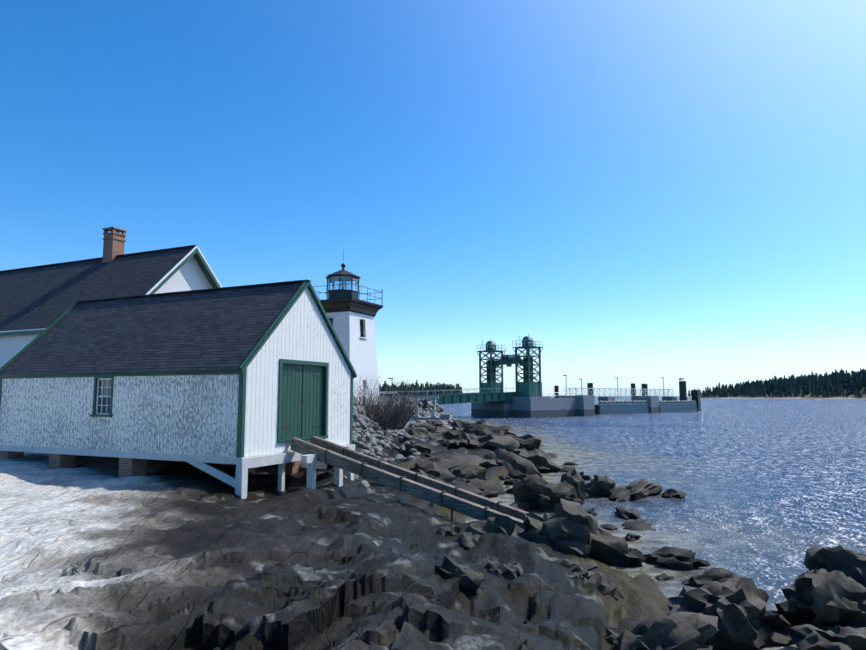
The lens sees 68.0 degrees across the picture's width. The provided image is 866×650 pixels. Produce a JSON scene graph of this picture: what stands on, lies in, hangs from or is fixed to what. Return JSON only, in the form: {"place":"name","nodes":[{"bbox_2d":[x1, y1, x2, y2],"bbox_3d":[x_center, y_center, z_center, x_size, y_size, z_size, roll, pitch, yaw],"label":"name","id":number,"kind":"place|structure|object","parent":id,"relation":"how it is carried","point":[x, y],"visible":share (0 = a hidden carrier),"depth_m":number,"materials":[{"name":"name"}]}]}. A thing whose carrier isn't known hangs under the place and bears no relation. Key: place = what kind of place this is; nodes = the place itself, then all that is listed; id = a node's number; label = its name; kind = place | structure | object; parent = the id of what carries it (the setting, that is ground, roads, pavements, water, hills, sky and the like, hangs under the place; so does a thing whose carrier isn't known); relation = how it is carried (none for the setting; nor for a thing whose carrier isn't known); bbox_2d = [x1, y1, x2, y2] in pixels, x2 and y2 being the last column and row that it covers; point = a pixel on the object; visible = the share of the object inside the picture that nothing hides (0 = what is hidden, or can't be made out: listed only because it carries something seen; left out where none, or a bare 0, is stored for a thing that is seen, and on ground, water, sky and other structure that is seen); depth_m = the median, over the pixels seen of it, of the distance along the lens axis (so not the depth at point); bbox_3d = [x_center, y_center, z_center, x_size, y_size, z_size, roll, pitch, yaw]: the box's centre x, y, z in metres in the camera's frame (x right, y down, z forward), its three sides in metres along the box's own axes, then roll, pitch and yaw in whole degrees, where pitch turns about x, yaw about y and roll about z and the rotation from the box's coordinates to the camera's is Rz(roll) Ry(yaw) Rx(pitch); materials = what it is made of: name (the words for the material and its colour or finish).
{"place":"outdoors","nodes":[
{"label":"outdoors","id":0,"kind":"place"},
{"bbox_2d":[0,401,669,649],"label":"terrain","id":1,"kind":"structure","parent":0,"point":[96,553],"depth_m":10.15,"materials":[{"name":"grey stone"}]},
{"bbox_2d":[0,256,212,367],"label":"house","id":2,"kind":"structure","parent":1,"relation":"on","point":[189,275],"depth_m":33.42,"materials":[{"name":"white paint"}]},
{"bbox_2d":[0,245,221,335],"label":"house roof","id":3,"kind":"structure","parent":2,"relation":"attached to","point":[37,299],"depth_m":34.66,"materials":[{"name":"grey"}]},
{"bbox_2d":[102,226,126,262],"bbox_3d":[-18.395,-4.283,36.939,0.920,2.530,0.978,-3,-7,25],"label":"chimney","id":4,"kind":"object","parent":2,"relation":"on","point":[114,242],"visible":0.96,"depth_m":36.69,"materials":[{"name":"brick"}]},
{"bbox_2d":[0,436,528,528],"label":"boathouse supports","id":5,"kind":"object","parent":1,"relation":"on","point":[314,454],"visible":0.71,"depth_m":19.40,"materials":[{"name":"grey wood"}]},
{"bbox_2d":[0,279,355,461],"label":"walls","id":6,"kind":"structure","parent":5,"relation":"on","point":[295,378],"depth_m":20.72,"materials":[{"name":"white paint"}]},
{"bbox_2d":[0,280,356,376],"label":"shed roof","id":7,"kind":"structure","parent":6,"relation":"attached to","point":[211,330],"depth_m":22.06,"materials":[{"name":"grey"}]},
{"bbox_2d":[314,251,382,405],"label":"lighthouse","id":8,"kind":"object","parent":1,"relation":"on","point":[351,315],"visible":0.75,"depth_m":44.31,"materials":[{"name":"white paint"}]},
{"bbox_2d":[285,397,462,487],"bbox_3d":[-2.519,8.480,59.464,11.870,3.462,74.952,0,-6,1],"label":"riprap","id":9,"kind":"object","parent":1,"relation":"on","point":[372,448],"visible":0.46,"depth_m":33.54,"materials":[{"name":"grey stone"}]},
{"bbox_2d":[353,372,429,430],"bbox_3d":[-3.334,4.312,37.956,6.738,3.688,6.313,-4,-7,29],"label":"bare bush","id":10,"kind":"object","parent":9,"relation":"on","point":[392,419],"visible":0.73,"depth_m":36.94,"materials":[{"name":"brown plant"}]},
{"bbox_2d":[412,396,450,419],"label":"fog bell","id":11,"kind":"object","parent":9,"relation":"on","point":[435,417],"visible":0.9,"depth_m":75.00,"materials":[{"name":"metal"}]},
{"bbox_2d":[379,334,700,417],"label":"ferry terminal","id":12,"kind":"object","parent":1,"relation":"on","point":[491,398],"visible":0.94,"depth_m":119.91,"materials":[{"name":"grey concrete"}]},
{"bbox_2d":[369,418,865,649],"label":"sea rocks","id":13,"kind":"object","parent":1,"relation":"on","point":[722,609],"visible":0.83,"depth_m":12.68,"materials":[{"name":"grey stone"}]},
{"bbox_2d":[379,380,462,395],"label":"trees","id":14,"kind":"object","parent":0,"point":[438,388],"depth_m":832.69,"materials":[{"name":"green plant"}]},
{"bbox_2d":[0,0,865,395],"label":"sky","id":15,"kind":"structure","parent":0,"point":[641,191],"materials":[{"name":"blue"}]},
{"bbox_2d":[442,396,865,649],"bbox_3d":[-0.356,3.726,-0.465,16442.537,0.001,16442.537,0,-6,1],"label":"water","id":16,"kind":"structure","parent":0,"point":[774,490],"depth_m":30.85,"materials":[{"name":"blue liquid"}]},
{"bbox_2d":[687,368,865,398],"bbox_3d":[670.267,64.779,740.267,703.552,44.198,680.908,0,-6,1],"label":"peninsula","id":17,"kind":"object","parent":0,"point":[841,384],"visible":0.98,"depth_m":780.36,"materials":[{"name":"green plant"}]}
]}

